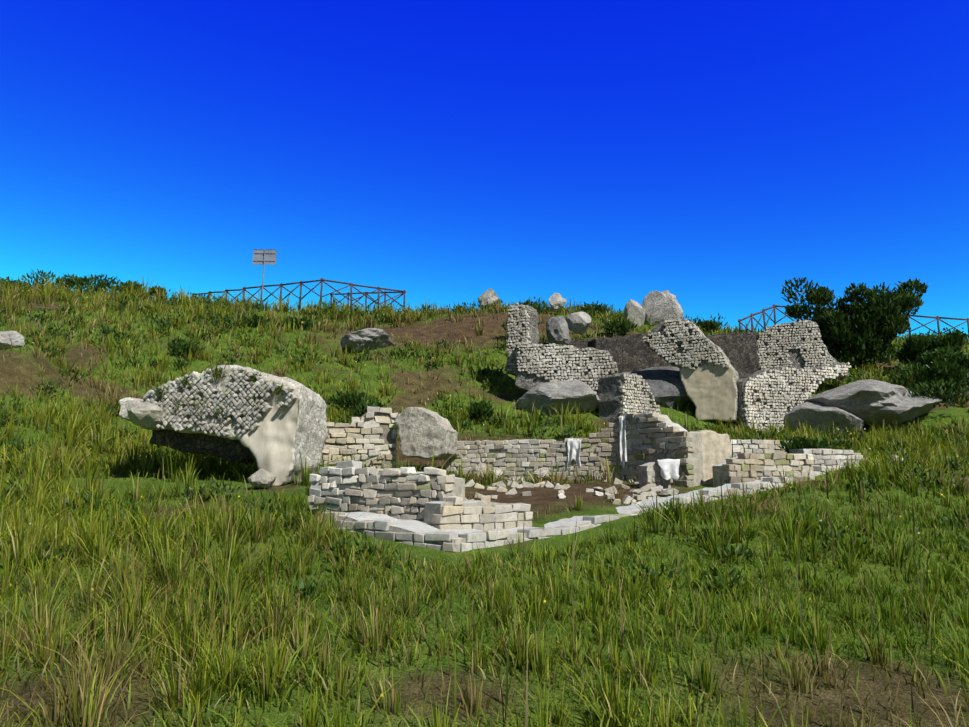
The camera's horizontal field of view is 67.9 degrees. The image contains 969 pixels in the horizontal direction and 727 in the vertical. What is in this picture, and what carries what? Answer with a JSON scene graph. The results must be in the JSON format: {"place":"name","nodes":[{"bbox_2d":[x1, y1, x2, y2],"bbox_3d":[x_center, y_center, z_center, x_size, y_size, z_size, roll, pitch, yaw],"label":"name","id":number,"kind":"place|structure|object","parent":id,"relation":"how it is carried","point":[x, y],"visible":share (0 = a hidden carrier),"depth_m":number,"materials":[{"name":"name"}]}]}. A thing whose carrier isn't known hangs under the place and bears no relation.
{"place":"outdoors","nodes":[
{"label":"outdoors","id":0,"kind":"place"},
{"bbox_2d":[316,406,397,471],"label":"rubble wall","id":1,"kind":"structure","parent":0,"point":[369,423],"depth_m":16.32,"materials":[{"name":"beige stone"}]},
{"bbox_2d":[307,460,464,520],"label":"front wall","id":2,"kind":"structure","parent":0,"point":[320,488],"depth_m":9.54,"materials":[{"name":"grey stone"}]},
{"bbox_2d":[322,511,482,551],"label":"foundation wall","id":3,"kind":"structure","parent":0,"point":[420,539],"depth_m":8.52,"materials":[{"name":"white stone"}]},
{"bbox_2d":[394,407,457,460],"bbox_3d":[-1.312,1.613,16.499,1.295,1.214,0.980,-2,-9,14],"label":"boulder","id":4,"kind":"object","parent":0,"point":[424,433],"visible":1,"depth_m":16.09,"materials":[{"name":"stone"}]},
{"bbox_2d":[424,496,532,530],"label":"trench wall","id":5,"kind":"structure","parent":0,"point":[486,520],"depth_m":9.05,"materials":[{"name":"grey stone"}]},
{"bbox_2d":[0,276,968,726],"bbox_3d":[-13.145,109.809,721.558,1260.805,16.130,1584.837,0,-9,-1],"label":"hillside ground","id":6,"kind":"structure","parent":0,"point":[16,368],"depth_m":7.02,"materials":[{"name":"green plant"}]},
{"bbox_2d":[0,331,24,349],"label":"boulder","id":7,"kind":"object","parent":6,"relation":"on","point":[17,339],"visible":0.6,"depth_m":21.16,"materials":[{"name":"grey stone"}]},
{"bbox_2d":[118,365,327,485],"bbox_3d":[-5.335,1.295,14.714,3.989,2.444,1.498,-2,-9,11],"label":"fallen vault","id":8,"kind":"object","parent":6,"relation":"on","point":[276,441],"visible":0.65,"depth_m":13.90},
{"bbox_2d":[127,402,163,429],"bbox_3d":[-6.681,1.034,14.206,0.743,0.538,0.754,-7,-11,37],"label":"stone","id":9,"kind":"object","parent":8,"relation":"on","point":[145,415],"visible":0.85,"depth_m":14.00,"materials":[{"name":"stone"}]},
{"bbox_2d":[149,429,255,463],"bbox_3d":[-5.592,1.603,14.678,2.462,0.895,0.580,-2,-9,10],"label":"masonry underside","id":10,"kind":"object","parent":8,"relation":"attached to","point":[202,443],"visible":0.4,"depth_m":14.43,"materials":[{"name":"black stone"}]},
{"bbox_2d":[140,367,296,436],"bbox_3d":[-5.230,0.760,14.053,3.310,1.367,0.206,-2,-9,11],"label":"stone facing","id":11,"kind":"object","parent":8,"relation":"attached to","point":[203,384],"visible":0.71,"depth_m":13.98,"materials":[{"name":"stone"}]},
{"bbox_2d":[149,361,285,419],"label":"wall plants","id":12,"kind":"object","parent":11,"relation":"attached to","point":[219,372],"depth_m":14.01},
{"bbox_2d":[248,469,276,487],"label":"stone","id":13,"kind":"object","parent":6,"relation":"on","point":[260,478],"visible":1,"depth_m":13.10,"materials":[{"name":"stone"}]},
{"bbox_2d":[253,249,276,307],"bbox_3d":[-11.605,-4.036,37.681,1.234,4.090,0.097,0,-9,-1],"label":"road sign back","id":14,"kind":"object","parent":6,"relation":"on","point":[263,257],"visible":0.98,"depth_m":37.97,"materials":[{"name":"grey metal"}]},
{"bbox_2d":[193,278,404,310],"bbox_3d":[-11.547,-3.605,40.533,13.503,2.423,4.374,-2,-9,10],"label":"fence","id":15,"kind":"object","parent":6,"relation":"on","point":[321,280],"visible":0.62,"depth_m":39.64,"materials":[{"name":"brown wood"}]},
{"bbox_2d":[340,328,394,351],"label":"rock outcrop","id":16,"kind":"structure","parent":6,"relation":"on","point":[362,339],"depth_m":29.04,"materials":[{"name":"grey stone"}]},
{"bbox_2d":[330,291,405,312],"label":"fence","id":17,"kind":"object","parent":6,"relation":"on","point":[348,295],"visible":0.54,"depth_m":43.48,"materials":[{"name":"brown wood"}]},
{"bbox_2d":[471,463,485,477],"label":"stone","id":18,"kind":"object","parent":6,"relation":"on","point":[482,466],"visible":0.54,"depth_m":16.16,"materials":[{"name":"stone"}]},
{"bbox_2d":[10,288,957,695],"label":"meadow flowers","id":19,"kind":"object","parent":6,"relation":"on","point":[544,600],"visible":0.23,"depth_m":13.71,"materials":[{"name":"plant"}]},
{"bbox_2d":[0,518,968,726],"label":"grass band","id":20,"kind":"object","parent":6,"relation":"on","point":[269,674],"depth_m":4.97,"materials":[{"name":"green plant"}]},
{"bbox_2d":[0,472,968,594],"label":"grass band","id":21,"kind":"object","parent":6,"relation":"on","point":[97,546],"depth_m":8.15,"materials":[{"name":"green plant"}]},
{"bbox_2d":[0,334,968,510],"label":"grass band","id":22,"kind":"object","parent":6,"relation":"on","point":[130,455],"depth_m":15.13,"materials":[{"name":"green plant"}]},
{"bbox_2d":[0,269,968,614],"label":"weeds","id":23,"kind":"object","parent":6,"relation":"on","point":[476,411],"visible":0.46,"depth_m":22.58,"materials":[{"name":"green plant"}]},
{"bbox_2d":[0,279,968,726],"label":"meadow stalks","id":24,"kind":"object","parent":6,"relation":"on","point":[444,469],"visible":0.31,"depth_m":13.77,"materials":[{"name":"green plant"}]},
{"bbox_2d":[478,288,498,310],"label":"boulder","id":25,"kind":"object","parent":6,"relation":"on","point":[489,295],"visible":0.67,"depth_m":36.69,"materials":[{"name":"grey stone"}]},
{"bbox_2d":[489,467,502,478],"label":"stone","id":26,"kind":"object","parent":6,"relation":"on","point":[498,471],"visible":0.54,"depth_m":16.01,"materials":[{"name":"stone"}]},
{"bbox_2d":[508,476,524,482],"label":"stone","id":27,"kind":"object","parent":6,"relation":"on","point":[517,478],"visible":0.35,"depth_m":15.38,"materials":[{"name":"stone"}]},
{"bbox_2d":[506,305,538,375],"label":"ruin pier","id":28,"kind":"structure","parent":6,"relation":"on","point":[532,312],"depth_m":25.98,"materials":[{"name":"grey stone"}]},
{"bbox_2d":[506,303,530,373],"bbox_3d":[1.222,-0.904,25.840,0.918,2.625,0.204,-4,-10,25],"label":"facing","id":29,"kind":"object","parent":28,"relation":"attached to","point":[523,317],"visible":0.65,"depth_m":25.82,"materials":[{"name":"stone"}]},
{"bbox_2d":[533,468,550,479],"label":"stone","id":30,"kind":"object","parent":6,"relation":"on","point":[545,471],"visible":0.56,"depth_m":15.62,"materials":[{"name":"stone"}]},
{"bbox_2d":[513,380,599,413],"bbox_3d":[2.516,1.266,24.922,3.265,1.287,2.453,-3,-9,16],"label":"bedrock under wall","id":31,"kind":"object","parent":6,"relation":"on","point":[545,395],"visible":0.85,"depth_m":24.07,"materials":[{"name":"grey stone"}]},
{"bbox_2d":[549,293,566,310],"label":"boulder","id":32,"kind":"object","parent":6,"relation":"on","point":[557,301],"visible":0.98,"depth_m":34.90,"materials":[{"name":"grey stone"}]},
{"bbox_2d":[465,478,666,504],"bbox_3d":[1.654,2.270,12.894,4.323,0.542,3.704,0,-9,-1],"label":"floor rubble","id":33,"kind":"object","parent":6,"relation":"on","point":[500,486],"visible":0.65,"depth_m":12.81,"materials":[{"name":"stone"}]},
{"bbox_2d":[515,342,617,394],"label":"ruin wall","id":34,"kind":"structure","parent":6,"relation":"on","point":[525,381],"depth_m":24.93,"materials":[{"name":"grey stone"}]},
{"bbox_2d":[515,341,617,389],"bbox_3d":[2.795,0.068,24.747,3.526,1.792,0.206,-2,-9,14],"label":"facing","id":35,"kind":"object","parent":34,"relation":"attached to","point":[549,351],"visible":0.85,"depth_m":24.71,"materials":[{"name":"stone"}]},
{"bbox_2d":[593,487,602,490],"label":"stone","id":36,"kind":"object","parent":6,"relation":"on","point":[598,488],"visible":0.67,"depth_m":13.31,"materials":[{"name":"stone"}]},
{"bbox_2d":[588,336,623,365],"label":"ruin wall","id":37,"kind":"structure","parent":6,"relation":"on","point":[612,346],"depth_m":28.11,"materials":[{"name":"grey stone"}]},
{"bbox_2d":[598,372,657,422],"bbox_3d":[4.920,1.327,24.424,2.214,1.912,1.039,7,-11,-38],"label":"ruin fragment","id":38,"kind":"object","parent":6,"relation":"on","point":[609,402],"visible":0.35,"depth_m":23.79,"materials":[{"name":"grey stone"}]},
{"bbox_2d":[619,373,660,414],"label":"stone wall","id":39,"kind":"structure","parent":38,"relation":"attached to","point":[634,401],"depth_m":23.77,"materials":[{"name":"stone"}]},
{"bbox_2d":[624,299,644,325],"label":"boulder","id":40,"kind":"object","parent":6,"relation":"on","point":[634,308],"visible":0.83,"depth_m":33.54,"materials":[{"name":"grey stone"}]},
{"bbox_2d":[629,489,641,493],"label":"stone","id":41,"kind":"object","parent":6,"relation":"on","point":[636,491],"visible":0.6,"depth_m":12.82,"materials":[{"name":"stone"}]},
{"bbox_2d":[538,333,759,378],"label":"bank","id":42,"kind":"structure","parent":6,"relation":"on","point":[740,352],"depth_m":28.50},
{"bbox_2d":[546,316,570,344],"bbox_3d":[2.826,-1.206,27.252,0.932,1.094,0.877,6,-11,-34],"label":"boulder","id":43,"kind":"object","parent":42,"relation":"on","point":[557,330],"visible":0.88,"depth_m":26.94,"materials":[{"name":"grey stone"}]},
{"bbox_2d":[566,311,590,334],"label":"boulder","id":44,"kind":"object","parent":42,"relation":"on","point":[579,322],"visible":1,"depth_m":28.11,"materials":[{"name":"grey stone"}]},
{"bbox_2d":[638,462,672,488],"bbox_3d":[3.251,2.299,13.672,0.546,0.842,0.465,2,-9,-13],"label":"block pile","id":45,"kind":"object","parent":6,"relation":"on","point":[651,473],"depth_m":13.53,"materials":[{"name":"grey stone"}]},
{"bbox_2d":[618,367,694,408],"bbox_3d":[6.801,1.536,28.006,3.966,2.898,4.742,0,-9,-1],"label":"boulder","id":46,"kind":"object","parent":6,"relation":"on","point":[666,387],"visible":0.23,"depth_m":25.95,"materials":[{"name":"grey stone"}]},
{"bbox_2d":[641,290,683,325],"bbox_3d":[8.521,-2.530,34.318,2.294,2.086,1.307,-8,-12,40],"label":"boulder","id":47,"kind":"object","parent":6,"relation":"on","point":[658,306],"visible":0.71,"depth_m":33.86,"materials":[{"name":"grey stone"}]},
{"bbox_2d":[659,488,678,495],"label":"stone","id":48,"kind":"object","parent":6,"relation":"on","point":[668,492],"visible":0.9,"depth_m":12.41,"materials":[{"name":"stone"}]},
{"bbox_2d":[643,319,738,422],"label":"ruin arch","id":49,"kind":"structure","parent":6,"relation":"on","point":[711,389],"depth_m":25.17,"materials":[{"name":"beige stone"}]},
{"bbox_2d":[643,319,728,369],"bbox_3d":[7.159,-0.676,25.717,2.990,1.901,0.208,-5,-10,28],"label":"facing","id":50,"kind":"object","parent":49,"relation":"attached to","point":[663,341],"visible":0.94,"depth_m":25.66,"materials":[{"name":"stone"}]},
{"bbox_2d":[673,430,731,486],"bbox_3d":[4.281,1.987,14.406,1.489,1.301,0.524,6,-11,-32],"label":"wall plaster","id":51,"kind":"object","parent":6,"relation":"on","point":[716,448],"visible":0.23,"depth_m":14.31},
{"bbox_2d":[706,332,735,336],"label":"ruin wall","id":52,"kind":"structure","parent":6,"relation":"on","point":[732,334],"depth_m":30.00,"materials":[{"name":"grey stone"}]},
{"bbox_2d":[733,362,844,429],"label":"ruined wall","id":53,"kind":"structure","parent":6,"relation":"on","point":[741,405],"depth_m":24.98,"materials":[{"name":"grey stone"}]},
{"bbox_2d":[742,362,850,432],"bbox_3d":[11.073,1.222,25.321,4.634,2.742,0.206,3,-9,-16],"label":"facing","id":54,"kind":"object","parent":53,"relation":"attached to","point":[780,400],"visible":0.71,"depth_m":25.02,"materials":[{"name":"stone"}]},
{"bbox_2d":[756,321,848,379],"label":"ruin wall","id":55,"kind":"structure","parent":6,"relation":"on","point":[795,358],"depth_m":28.78,"materials":[{"name":"grey stone"}]},
{"bbox_2d":[757,320,848,376],"bbox_3d":[12.582,-0.578,28.727,3.422,2.341,0.210,-2,-9,15],"label":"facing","id":56,"kind":"object","parent":55,"relation":"attached to","point":[784,340],"visible":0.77,"depth_m":28.77,"materials":[{"name":"stone"}]},
{"bbox_2d":[783,401,863,438],"bbox_3d":[11.652,2.027,24.900,2.607,1.504,2.432,-4,-10,26],"label":"boulder","id":57,"kind":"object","parent":6,"relation":"on","point":[814,414],"visible":0.65,"depth_m":24.16,"materials":[{"name":"grey stone"}]},
{"bbox_2d":[738,304,968,335],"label":"fence","id":58,"kind":"object","parent":6,"relation":"on","point":[937,318],"visible":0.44,"depth_m":38.77,"materials":[{"name":"brown wood"}]},
{"bbox_2d":[779,277,927,368],"bbox_3d":[16.426,-1.729,31.898,6.215,4.246,4.309,-3,-10,20],"label":"bush","id":59,"kind":"object","parent":6,"relation":"on","point":[851,320],"depth_m":31.09,"materials":[{"name":"green plant"}]},
{"bbox_2d":[804,379,941,426],"bbox_3d":[13.748,1.547,26.205,5.681,1.867,4.272,4,-10,-23],"label":"boulder","id":60,"kind":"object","parent":6,"relation":"on","point":[866,401],"visible":0.62,"depth_m":24.43,"materials":[{"name":"grey stone"}]},
{"bbox_2d":[893,330,968,372],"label":"bush","id":61,"kind":"object","parent":6,"relation":"on","point":[919,344],"depth_m":30.00,"materials":[{"name":"green plant"}]},
{"bbox_2d":[907,344,968,402],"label":"bush","id":62,"kind":"object","parent":6,"relation":"on","point":[960,359],"depth_m":27.00,"materials":[{"name":"green plant"}]},
{"bbox_2d":[0,0,968,338],"label":"sky","id":63,"kind":"structure","parent":0,"point":[714,155],"materials":[{"name":"blue"}]},
{"bbox_2d":[444,423,621,479],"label":"back wall","id":64,"kind":"structure","parent":0,"point":[537,462],"depth_m":15.84,"materials":[{"name":"beige stone"}]},
{"bbox_2d":[567,439,581,467],"bbox_3d":[1.982,1.953,15.589,0.403,0.634,0.372,-4,-10,25],"label":"sheet","id":65,"kind":"object","parent":64,"relation":"hanging from","point":[575,447],"visible":0.92,"depth_m":15.49,"materials":[{"name":"white fabric"}]},
{"bbox_2d":[441,458,866,552],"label":"foundation wall","id":66,"kind":"structure","parent":0,"point":[479,538],"depth_m":9.69,"materials":[{"name":"grey stone"}]},
{"bbox_2d":[620,413,703,486],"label":"pier wall","id":67,"kind":"structure","parent":0,"point":[658,438],"depth_m":14.37,"materials":[{"name":"beige stone"}]},
{"bbox_2d":[619,416,626,467],"bbox_3d":[2.956,1.651,15.112,0.198,1.107,0.394,-6,-11,35],"label":"sheet","id":68,"kind":"object","parent":67,"relation":"hanging from","point":[622,437],"visible":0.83,"depth_m":15.03,"materials":[{"name":"white fabric"}]},
{"bbox_2d":[657,459,679,479],"bbox_3d":[3.440,1.996,13.535,0.423,0.401,0.375,0,-9,-1],"label":"sheet","id":69,"kind":"object","parent":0,"point":[669,468],"visible":1,"depth_m":13.40,"materials":[{"name":"white fabric"}]},
{"bbox_2d":[736,332,755,336],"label":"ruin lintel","id":70,"kind":"structure","parent":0,"point":[753,334],"depth_m":30.28,"materials":[{"name":"grey stone"}]},
{"bbox_2d":[730,439,788,457],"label":"wall","id":71,"kind":"structure","parent":0,"point":[769,446],"depth_m":17.77,"materials":[{"name":"beige stone"}]},
{"bbox_2d":[712,452,814,486],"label":"wall","id":72,"kind":"structure","parent":0,"point":[795,462],"depth_m":13.62,"materials":[{"name":"beige stone"}]},
{"bbox_2d":[789,448,863,465],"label":"wall","id":73,"kind":"structure","parent":0,"point":[830,457],"depth_m":15.81,"materials":[{"name":"grey stone"}]}
]}

